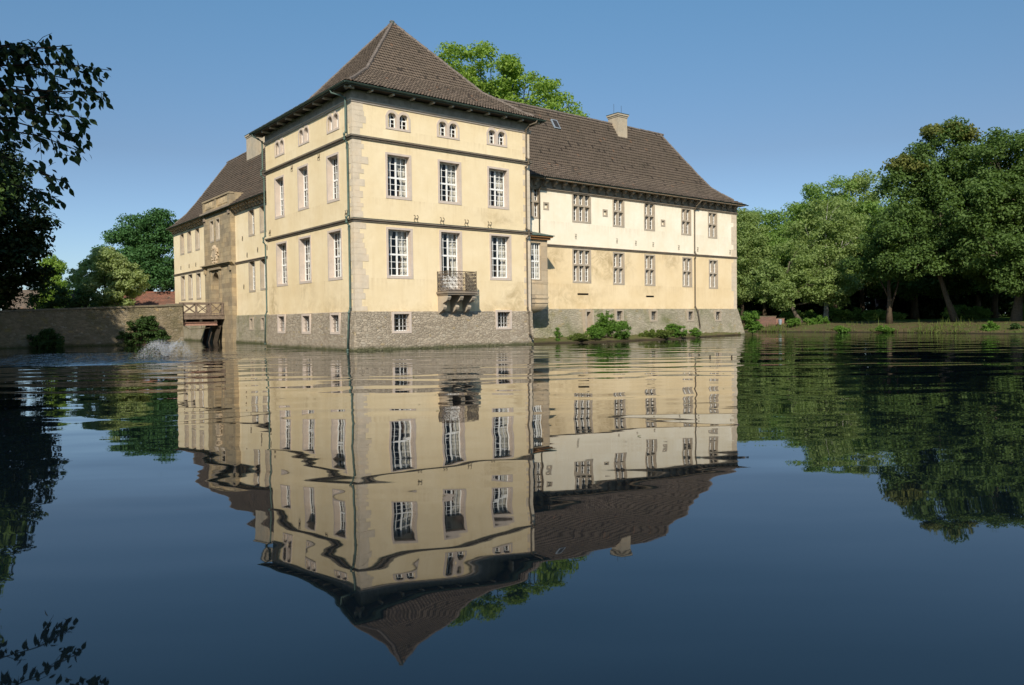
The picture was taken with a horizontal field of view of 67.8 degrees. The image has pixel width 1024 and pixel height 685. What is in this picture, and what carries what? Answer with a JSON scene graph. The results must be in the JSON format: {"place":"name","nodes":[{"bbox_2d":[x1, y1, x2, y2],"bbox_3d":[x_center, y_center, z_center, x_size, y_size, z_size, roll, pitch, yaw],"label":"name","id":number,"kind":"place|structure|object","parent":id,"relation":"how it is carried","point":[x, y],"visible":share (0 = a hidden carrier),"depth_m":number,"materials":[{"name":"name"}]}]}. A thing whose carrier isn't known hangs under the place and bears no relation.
{"place":"outdoors","nodes":[
{"label":"outdoors","id":0,"kind":"place"},
{"bbox_2d":[0,332,1023,684],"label":"pond water","id":1,"kind":"structure","parent":0,"point":[794,508],"depth_m":6.80,"materials":[{"name":"blue liquid"}]},
{"bbox_2d":[166,302,224,342],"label":"footbridge","id":2,"kind":"object","parent":1,"relation":"in","point":[197,318],"visible":0.8,"depth_m":70.35,"materials":[{"name":"wood"}]},
{"bbox_2d":[165,20,748,350],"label":"castle","id":3,"kind":"structure","parent":1,"relation":"on","point":[392,185],"depth_m":53.63,"materials":[{"name":"beige paint"}]},
{"bbox_2d":[180,232,183,254],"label":"window","id":4,"kind":"structure","parent":3,"relation":"in","point":[181,234],"depth_m":83.07,"materials":[{"name":"stone"}]},
{"bbox_2d":[181,275,185,300],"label":"window","id":5,"kind":"structure","parent":3,"relation":"in","point":[183,293],"depth_m":83.29,"materials":[{"name":"stone"}]},
{"bbox_2d":[187,230,191,252],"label":"window","id":6,"kind":"structure","parent":3,"relation":"in","point":[189,242],"depth_m":80.96,"materials":[{"name":"stone"}]},
{"bbox_2d":[188,273,192,299],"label":"window","id":7,"kind":"structure","parent":3,"relation":"in","point":[190,276],"depth_m":81.12,"materials":[{"name":"stone"}]},
{"bbox_2d":[195,227,199,250],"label":"window","id":8,"kind":"structure","parent":3,"relation":"in","point":[197,232],"depth_m":78.72,"materials":[{"name":"stone"}]},
{"bbox_2d":[196,272,201,299],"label":"window","id":9,"kind":"structure","parent":3,"relation":"in","point":[198,275],"depth_m":78.88,"materials":[{"name":"stone"}]},
{"bbox_2d":[210,220,213,242],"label":"window","id":10,"kind":"structure","parent":3,"relation":"in","point":[211,221],"depth_m":73.52,"materials":[{"name":"stone"}]},
{"bbox_2d":[215,217,219,240],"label":"window","id":11,"kind":"structure","parent":3,"relation":"in","point":[217,219],"depth_m":72.11,"materials":[{"name":"stone"}]},
{"bbox_2d":[248,208,254,236],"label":"window","id":12,"kind":"structure","parent":3,"relation":"in","point":[251,215],"depth_m":66.44,"materials":[{"name":"stone"}]},
{"bbox_2d":[248,261,255,291],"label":"window","id":13,"kind":"structure","parent":3,"relation":"in","point":[252,272],"depth_m":66.70,"materials":[{"name":"stone"}]},
{"bbox_2d":[259,203,266,232],"bbox_3d":[-20.695,-10.402,63.867,0.385,2.360,1.500,-2,2,-38],"label":"window","id":14,"kind":"structure","parent":3,"relation":"in","point":[261,207],"depth_m":64.28,"materials":[{"name":"stone"}]},
{"bbox_2d":[260,258,267,289],"bbox_3d":[-20.705,-5.795,64.087,0.385,2.780,1.620,-2,2,-38],"label":"window","id":15,"kind":"structure","parent":3,"relation":"in","point":[262,262],"depth_m":64.58,"materials":[{"name":"stone"}]},
{"bbox_2d":[274,174,284,219],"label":"window","id":16,"kind":"structure","parent":3,"relation":"in","point":[279,196],"depth_m":55.25,"materials":[{"name":"stone"}]},
{"bbox_2d":[275,137,284,157],"bbox_3d":[-16.443,-13.922,54.433,0.373,1.220,1.780,-2,2,-38],"label":"window","id":17,"kind":"structure","parent":3,"relation":"in","point":[280,146],"depth_m":54.32,"materials":[{"name":"stone"}]},
{"bbox_2d":[277,314,285,332],"bbox_3d":[-16.390,-1.336,54.742,0.410,1.340,1.400,-2,2,-38],"label":"window","id":18,"kind":"structure","parent":3,"relation":"in","point":[281,319],"depth_m":55.01,"materials":[{"name":"stone"}]},
{"bbox_2d":[276,241,287,286],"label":"window","id":19,"kind":"structure","parent":3,"relation":"in","point":[281,247],"depth_m":55.37,"materials":[{"name":"stone"}]},
{"bbox_2d":[297,163,308,210],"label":"window","id":20,"kind":"structure","parent":3,"relation":"in","point":[302,171],"depth_m":51.98,"materials":[{"name":"stone"}]},
{"bbox_2d":[298,124,308,146],"bbox_3d":[-13.823,-13.889,51.126,0.373,1.220,1.780,-2,2,-38],"label":"window","id":21,"kind":"structure","parent":3,"relation":"in","point":[304,133],"depth_m":51.04,"materials":[{"name":"stone"}]},
{"bbox_2d":[298,235,311,283],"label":"window","id":22,"kind":"structure","parent":3,"relation":"in","point":[305,258],"depth_m":52.17,"materials":[{"name":"stone"}]},
{"bbox_2d":[301,314,310,333],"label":"window","id":23,"kind":"structure","parent":3,"relation":"in","point":[305,318],"depth_m":51.72,"materials":[{"name":"stone"}]},
{"bbox_2d":[326,151,339,203],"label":"window","id":24,"kind":"structure","parent":3,"relation":"in","point":[332,161],"depth_m":48.39,"materials":[{"name":"stone"}]},
{"bbox_2d":[326,110,339,133],"bbox_3d":[-11.040,-13.762,47.617,0.373,1.220,1.780,-2,2,-38],"label":"window","id":25,"kind":"structure","parent":3,"relation":"in","point":[332,122],"depth_m":47.54,"materials":[{"name":"stone"}]},
{"bbox_2d":[327,228,342,280],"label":"window","id":26,"kind":"structure","parent":3,"relation":"in","point":[334,237],"depth_m":48.57,"materials":[{"name":"stone"}]},
{"bbox_2d":[330,313,340,333],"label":"window","id":27,"kind":"structure","parent":3,"relation":"in","point":[335,318],"depth_m":48.19,"materials":[{"name":"stone"}]},
{"bbox_2d":[385,110,410,132],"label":"window","id":28,"kind":"structure","parent":3,"relation":"in","point":[398,122],"depth_m":47.54,"materials":[{"name":"stone"}]},
{"bbox_2d":[385,152,411,200],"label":"window","id":29,"kind":"structure","parent":3,"relation":"in","point":[398,168],"depth_m":48.10,"materials":[{"name":"glass"}]},
{"bbox_2d":[386,227,412,278],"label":"window","id":30,"kind":"structure","parent":3,"relation":"in","point":[399,241],"depth_m":48.26,"materials":[{"name":"glass"}]},
{"bbox_2d":[391,312,411,332],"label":"window","id":31,"kind":"structure","parent":3,"relation":"in","point":[401,321],"depth_m":48.00,"materials":[{"name":"stone"}]},
{"bbox_2d":[436,119,459,139],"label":"window","id":32,"kind":"structure","parent":3,"relation":"in","point":[447,130],"depth_m":49.87,"materials":[{"name":"stone"}]},
{"bbox_2d":[437,159,461,204],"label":"window","id":33,"kind":"structure","parent":3,"relation":"in","point":[449,172],"depth_m":50.47,"materials":[{"name":"glass"}]},
{"bbox_2d":[439,230,462,290],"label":"balcony door","id":34,"kind":"structure","parent":3,"relation":"in","point":[450,242],"depth_m":50.62,"materials":[{"name":"stone"}]},
{"bbox_2d":[486,127,506,147],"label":"window","id":35,"kind":"structure","parent":3,"relation":"in","point":[496,138],"depth_m":52.35,"materials":[{"name":"stone"}]},
{"bbox_2d":[487,166,508,209],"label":"window","id":36,"kind":"structure","parent":3,"relation":"in","point":[497,178],"depth_m":52.94,"materials":[{"name":"stone"}]},
{"bbox_2d":[489,233,511,280],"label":"window","id":37,"kind":"structure","parent":3,"relation":"in","point":[500,249],"depth_m":53.23,"materials":[{"name":"stone"}]},
{"bbox_2d":[494,310,511,329],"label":"window","id":38,"kind":"structure","parent":3,"relation":"in","point":[503,318],"depth_m":52.94,"materials":[{"name":"stone"}]},
{"bbox_2d":[530,186,540,218],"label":"window","id":39,"kind":"structure","parent":3,"relation":"in","point":[534,201],"depth_m":59.21,"materials":[{"name":"stone"}]},
{"bbox_2d":[530,242,541,279],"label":"window","id":40,"kind":"structure","parent":3,"relation":"in","point":[536,273],"depth_m":56.91,"materials":[{"name":"wood"}]},
{"bbox_2d":[572,194,590,223],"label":"window","id":41,"kind":"structure","parent":3,"relation":"in","point":[581,204],"depth_m":62.29,"materials":[{"name":"stone"}]},
{"bbox_2d":[572,248,590,282],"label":"window","id":42,"kind":"structure","parent":3,"relation":"in","point":[581,258],"depth_m":62.40,"materials":[{"name":"stone"}]},
{"bbox_2d":[582,309,593,335],"bbox_3d":[6.075,-1.512,62.405,0.960,2.380,0.850,-2,2,-38],"label":"cellar doorway","id":43,"kind":"structure","parent":3,"relation":"in","point":[587,314],"depth_m":62.26,"materials":[{"name":"stone"}]},
{"bbox_2d":[612,197,624,227],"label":"window","id":44,"kind":"structure","parent":3,"relation":"in","point":[617,205],"depth_m":65.04,"materials":[{"name":"stone"}]},
{"bbox_2d":[613,252,624,284],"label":"window","id":45,"kind":"structure","parent":3,"relation":"in","point":[618,257],"depth_m":65.14,"materials":[{"name":"stone"}]},
{"bbox_2d":[614,309,623,321],"bbox_3d":[9.020,-2.283,64.775,0.980,1.050,0.410,-2,2,-38],"label":"window","id":46,"kind":"structure","parent":3,"relation":"in","point":[619,313],"depth_m":64.73,"materials":[{"name":"stone"}]},
{"bbox_2d":[644,203,654,230],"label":"window","id":47,"kind":"structure","parent":3,"relation":"in","point":[649,209],"depth_m":67.33,"materials":[{"name":"stone"}]},
{"bbox_2d":[644,254,655,285],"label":"window","id":48,"kind":"structure","parent":3,"relation":"in","point":[649,260],"depth_m":67.43,"materials":[{"name":"stone"}]},
{"bbox_2d":[649,310,657,321],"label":"window","id":49,"kind":"structure","parent":3,"relation":"in","point":[653,314],"depth_m":67.52,"materials":[{"name":"stone"}]},
{"bbox_2d":[681,208,690,235],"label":"window","id":50,"kind":"structure","parent":3,"relation":"in","point":[685,212],"depth_m":70.42,"materials":[{"name":"stone"}]},
{"bbox_2d":[682,257,691,286],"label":"window","id":51,"kind":"structure","parent":3,"relation":"in","point":[686,261],"depth_m":70.62,"materials":[{"name":"stone"}]},
{"bbox_2d":[686,310,693,320],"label":"window","id":52,"kind":"structure","parent":3,"relation":"in","point":[690,313],"depth_m":70.61,"materials":[{"name":"stone"}]},
{"bbox_2d":[708,212,716,238],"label":"window","id":53,"kind":"structure","parent":3,"relation":"in","point":[712,216],"depth_m":72.82,"materials":[{"name":"stone"}]},
{"bbox_2d":[709,259,717,288],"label":"window","id":54,"kind":"structure","parent":3,"relation":"in","point":[713,264],"depth_m":73.02,"materials":[{"name":"stone"}]},
{"bbox_2d":[714,310,721,320],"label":"window","id":55,"kind":"structure","parent":3,"relation":"in","point":[717,313],"depth_m":73.29,"materials":[{"name":"stone"}]},
{"bbox_2d":[833,325,850,332],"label":"waterside plant","id":56,"kind":"object","parent":1,"relation":"in","point":[839,329],"visible":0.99,"depth_m":79.39,"materials":[{"name":"green plant"}]},
{"bbox_2d":[875,325,894,332],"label":"waterside plant","id":57,"kind":"object","parent":1,"relation":"in","point":[879,328],"visible":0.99,"depth_m":76.74,"materials":[{"name":"green plant"}]},
{"bbox_2d":[0,0,1023,309],"label":"sky","id":58,"kind":"structure","parent":0,"point":[764,100],"materials":[{"name":"blue"}]},
{"bbox_2d":[534,332,740,343],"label":"bank","id":59,"kind":"structure","parent":0,"point":[635,337],"depth_m":59.78,"materials":[{"name":"grey stone"}]},
{"bbox_2d":[553,327,562,340],"bbox_3d":[3.373,-0.559,56.485,0.695,1.159,0.638,-1,2,-21],"label":"bush","id":60,"kind":"object","parent":59,"relation":"on","point":[557,334],"visible":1,"depth_m":56.38,"materials":[{"name":"green plant"}]},
{"bbox_2d":[566,333,591,341],"bbox_3d":[4.992,-0.382,56.938,1.949,0.707,1.083,-1,2,0],"label":"bush","id":61,"kind":"object","parent":59,"relation":"on","point":[579,336],"visible":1,"depth_m":56.82,"materials":[{"name":"green plant"}]},
{"bbox_2d":[584,325,605,339],"bbox_3d":[6.297,-0.717,57.739,1.532,1.283,1.559,1,2,40],"label":"bush","id":62,"kind":"object","parent":59,"relation":"on","point":[594,332],"visible":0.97,"depth_m":57.47,"materials":[{"name":"green plant"}]},
{"bbox_2d":[589,310,630,339],"bbox_3d":[7.608,-1.325,59.564,3.577,2.438,1.821,0,2,10],"label":"bush","id":63,"kind":"object","parent":59,"relation":"on","point":[609,327],"visible":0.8,"depth_m":59.22,"materials":[{"name":"green plant"}]},
{"bbox_2d":[637,329,674,338],"bbox_3d":[11.733,-0.689,62.176,3.110,0.895,1.317,-1,2,0],"label":"bush","id":64,"kind":"object","parent":59,"relation":"on","point":[665,333],"visible":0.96,"depth_m":61.94,"materials":[{"name":"green plant"}]},
{"bbox_2d":[664,323,687,337],"bbox_3d":[13.729,-0.987,63.807,2.016,1.293,1.227,-1,2,0],"label":"bush","id":65,"kind":"object","parent":59,"relation":"on","point":[676,328],"visible":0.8,"depth_m":63.67,"materials":[{"name":"green plant"}]},
{"bbox_2d":[689,328,701,336],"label":"bush","id":66,"kind":"object","parent":59,"relation":"on","point":[698,333],"visible":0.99,"depth_m":66.72,"materials":[{"name":"green plant"}]},
{"bbox_2d":[742,315,1023,333],"bbox_3d":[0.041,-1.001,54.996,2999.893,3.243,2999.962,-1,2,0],"label":"ground","id":67,"kind":"structure","parent":0,"point":[896,324],"depth_m":80.51,"materials":[{"name":"green plant"}]},
{"bbox_2d":[0,179,15,215],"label":"tree","id":68,"kind":"object","parent":67,"relation":"on","point":[2,199],"visible":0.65,"depth_m":36.21,"materials":[{"name":"green plant"}]},
{"bbox_2d":[0,112,62,309],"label":"chestnut tree","id":69,"kind":"object","parent":67,"relation":"on","point":[21,240],"visible":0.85,"depth_m":65.75,"materials":[{"name":"green plant"}]},
{"bbox_2d":[11,289,90,309],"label":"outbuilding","id":70,"kind":"structure","parent":67,"relation":"on","point":[22,306],"depth_m":102.21,"materials":[{"name":"brick"}]},
{"bbox_2d":[35,254,72,308],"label":"poplar tree","id":71,"kind":"object","parent":67,"relation":"on","point":[55,263],"visible":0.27,"depth_m":100.14,"materials":[{"name":"green plant"}]},
{"bbox_2d":[0,33,113,220],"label":"linden tree","id":72,"kind":"object","parent":67,"relation":"on","point":[49,96],"visible":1,"depth_m":13.74,"materials":[{"name":"green plant"}]},
{"bbox_2d":[23,282,107,308],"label":"shrub","id":73,"kind":"object","parent":67,"relation":"on","point":[81,300],"visible":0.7,"depth_m":77.47,"materials":[{"name":"green plant"}]},
{"bbox_2d":[0,304,183,348],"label":"stone wall","id":74,"kind":"structure","parent":67,"relation":"on","point":[90,326],"depth_m":63.69,"materials":[{"name":"grey stone"}]},
{"bbox_2d":[27,328,64,347],"bbox_3d":[-37.370,-0.310,61.230,2.966,1.779,1.720,-1,2,0],"label":"ivy bush","id":75,"kind":"object","parent":74,"relation":"attached to","point":[47,338],"visible":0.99,"depth_m":60.95,"materials":[{"name":"green plant"}]},
{"bbox_2d":[116,315,171,344],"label":"ivy bush","id":76,"kind":"object","parent":74,"relation":"attached to","point":[156,338],"visible":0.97,"depth_m":65.41,"materials":[{"name":"green plant"}]},
{"bbox_2d":[64,246,150,306],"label":"willow tree","id":77,"kind":"object","parent":67,"relation":"on","point":[115,268],"visible":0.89,"depth_m":80.55,"materials":[{"name":"green plant"}]},
{"bbox_2d":[90,207,178,290],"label":"dark tree","id":78,"kind":"object","parent":67,"relation":"on","point":[144,238],"visible":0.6,"depth_m":92.64,"materials":[{"name":"green plant"}]},
{"bbox_2d":[100,291,174,306],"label":"outbuilding","id":79,"kind":"structure","parent":67,"relation":"on","point":[155,297],"depth_m":91.33,"materials":[{"name":"red tile"}]},
{"bbox_2d":[742,311,763,333],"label":"bush","id":80,"kind":"object","parent":67,"relation":"on","point":[752,324],"visible":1,"depth_m":76.64,"materials":[{"name":"green plant"}]},
{"bbox_2d":[737,208,775,321],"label":"park tree","id":81,"kind":"object","parent":67,"relation":"on","point":[745,255],"visible":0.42,"depth_m":102.21,"materials":[{"name":"green plant"}]},
{"bbox_2d":[742,207,795,315],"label":"park tree","id":82,"kind":"object","parent":67,"relation":"on","point":[769,219],"visible":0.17,"depth_m":106.84,"materials":[{"name":"green plant"}]},
{"bbox_2d":[758,316,784,326],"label":"brick wall","id":83,"kind":"structure","parent":67,"relation":"on","point":[767,320],"depth_m":91.57,"materials":[{"name":"brick"}]},
{"bbox_2d":[754,201,807,309],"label":"park tree","id":84,"kind":"object","parent":67,"relation":"on","point":[789,212],"visible":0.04,"depth_m":112.88,"materials":[{"name":"green plant"}]},
{"bbox_2d":[786,317,800,326],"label":"bush","id":85,"kind":"object","parent":67,"relation":"on","point":[793,322],"visible":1,"depth_m":87.79,"materials":[{"name":"green plant"}]},
{"bbox_2d":[779,308,822,321],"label":"park shrub","id":86,"kind":"object","parent":67,"relation":"on","point":[789,315],"visible":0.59,"depth_m":100.72,"materials":[{"name":"green plant"}]},
{"bbox_2d":[743,239,865,322],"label":"willow tree","id":87,"kind":"object","parent":67,"relation":"on","point":[785,283],"visible":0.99,"depth_m":91.78,"materials":[{"name":"plant"}]},
{"bbox_2d":[803,315,829,324],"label":"bush","id":88,"kind":"object","parent":67,"relation":"on","point":[819,319],"visible":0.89,"depth_m":88.34,"materials":[{"name":"green plant"}]},
{"bbox_2d":[781,199,866,320],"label":"birch tree","id":89,"kind":"object","parent":67,"relation":"on","point":[822,236],"visible":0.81,"depth_m":95.82,"materials":[{"name":"green plant"}]},
{"bbox_2d":[787,195,870,317],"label":"park tree","id":90,"kind":"object","parent":67,"relation":"on","point":[831,203],"visible":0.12,"depth_m":102.75,"materials":[{"name":"green plant"}]},
{"bbox_2d":[782,174,886,291],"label":"park tree","id":91,"kind":"object","parent":67,"relation":"on","point":[813,191],"visible":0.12,"depth_m":110.86,"materials":[{"name":"green plant"}]},
{"bbox_2d":[829,306,867,320],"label":"park shrub","id":92,"kind":"object","parent":67,"relation":"on","point":[838,314],"visible":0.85,"depth_m":98.62,"materials":[{"name":"green plant"}]},
{"bbox_2d":[825,169,889,314],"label":"park tree","id":93,"kind":"object","parent":67,"relation":"on","point":[865,181],"visible":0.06,"depth_m":112.68,"materials":[{"name":"green plant"}]},
{"bbox_2d":[848,203,885,309],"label":"park tree","id":94,"kind":"object","parent":67,"relation":"on","point":[873,306],"visible":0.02,"depth_m":121.74,"materials":[{"name":"green plant"}]},
{"bbox_2d":[737,286,1014,319],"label":"understorey","id":95,"kind":"object","parent":67,"relation":"on","point":[930,308],"visible":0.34,"depth_m":109.07,"materials":[{"name":"green plant"}]},
{"bbox_2d":[861,309,906,320],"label":"park shrub","id":96,"kind":"object","parent":67,"relation":"on","point":[875,315],"visible":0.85,"depth_m":95.56,"materials":[{"name":"green plant"}]},
{"bbox_2d":[875,293,892,311],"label":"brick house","id":97,"kind":"structure","parent":67,"relation":"on","point":[877,302],"depth_m":127.99,"materials":[{"name":"red brick"}]},
{"bbox_2d":[843,214,925,323],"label":"dark tree","id":98,"kind":"object","parent":67,"relation":"on","point":[868,245],"visible":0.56,"depth_m":81.69,"materials":[{"name":"green plant"}]},
{"bbox_2d":[867,188,946,318],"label":"park tree","id":99,"kind":"object","parent":67,"relation":"on","point":[880,287],"visible":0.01,"depth_m":108.77,"materials":[{"name":"green plant"}]},
{"bbox_2d":[870,200,967,319],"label":"park tree","id":100,"kind":"object","parent":67,"relation":"on","point":[928,284],"visible":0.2,"depth_m":96.57,"materials":[{"name":"green plant"}]},
{"bbox_2d":[869,115,1014,321],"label":"maple tree","id":101,"kind":"object","parent":67,"relation":"on","point":[932,241],"visible":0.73,"depth_m":77.50,"materials":[{"name":"green plant"}]},
{"bbox_2d":[940,305,992,318],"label":"park shrub","id":102,"kind":"object","parent":67,"relation":"on","point":[980,311],"visible":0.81,"depth_m":91.73,"materials":[{"name":"green plant"}]},
{"bbox_2d":[929,126,1023,320],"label":"maple tree","id":103,"kind":"object","parent":67,"relation":"on","point":[996,185],"visible":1,"depth_m":72.39,"materials":[{"name":"green plant"}]},
{"bbox_2d":[941,207,1023,317],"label":"park tree","id":104,"kind":"object","parent":67,"relation":"on","point":[961,286],"visible":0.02,"depth_m":99.88,"materials":[{"name":"green plant"}]},
{"bbox_2d":[957,271,1009,314],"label":"park tree","id":105,"kind":"object","parent":67,"relation":"on","point":[977,301],"visible":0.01,"depth_m":107.59,"materials":[{"name":"green plant"}]},
{"bbox_2d":[950,198,1023,314],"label":"park tree","id":106,"kind":"object","parent":67,"relation":"on","point":[981,282],"visible":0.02,"depth_m":87.20,"materials":[{"name":"green plant"}]},
{"bbox_2d":[981,320,999,330],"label":"waterside plant","id":107,"kind":"object","parent":67,"relation":"on","point":[991,325],"visible":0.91,"depth_m":68.44,"materials":[{"name":"green plant"}]},
{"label":"courtyard","id":108,"kind":"structure","parent":0,"visible":0},
{"bbox_2d":[434,39,589,117],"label":"plane tree","id":109,"kind":"object","parent":108,"relation":"on","point":[510,70],"visible":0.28,"depth_m":77.19,"materials":[{"name":"green plant"}]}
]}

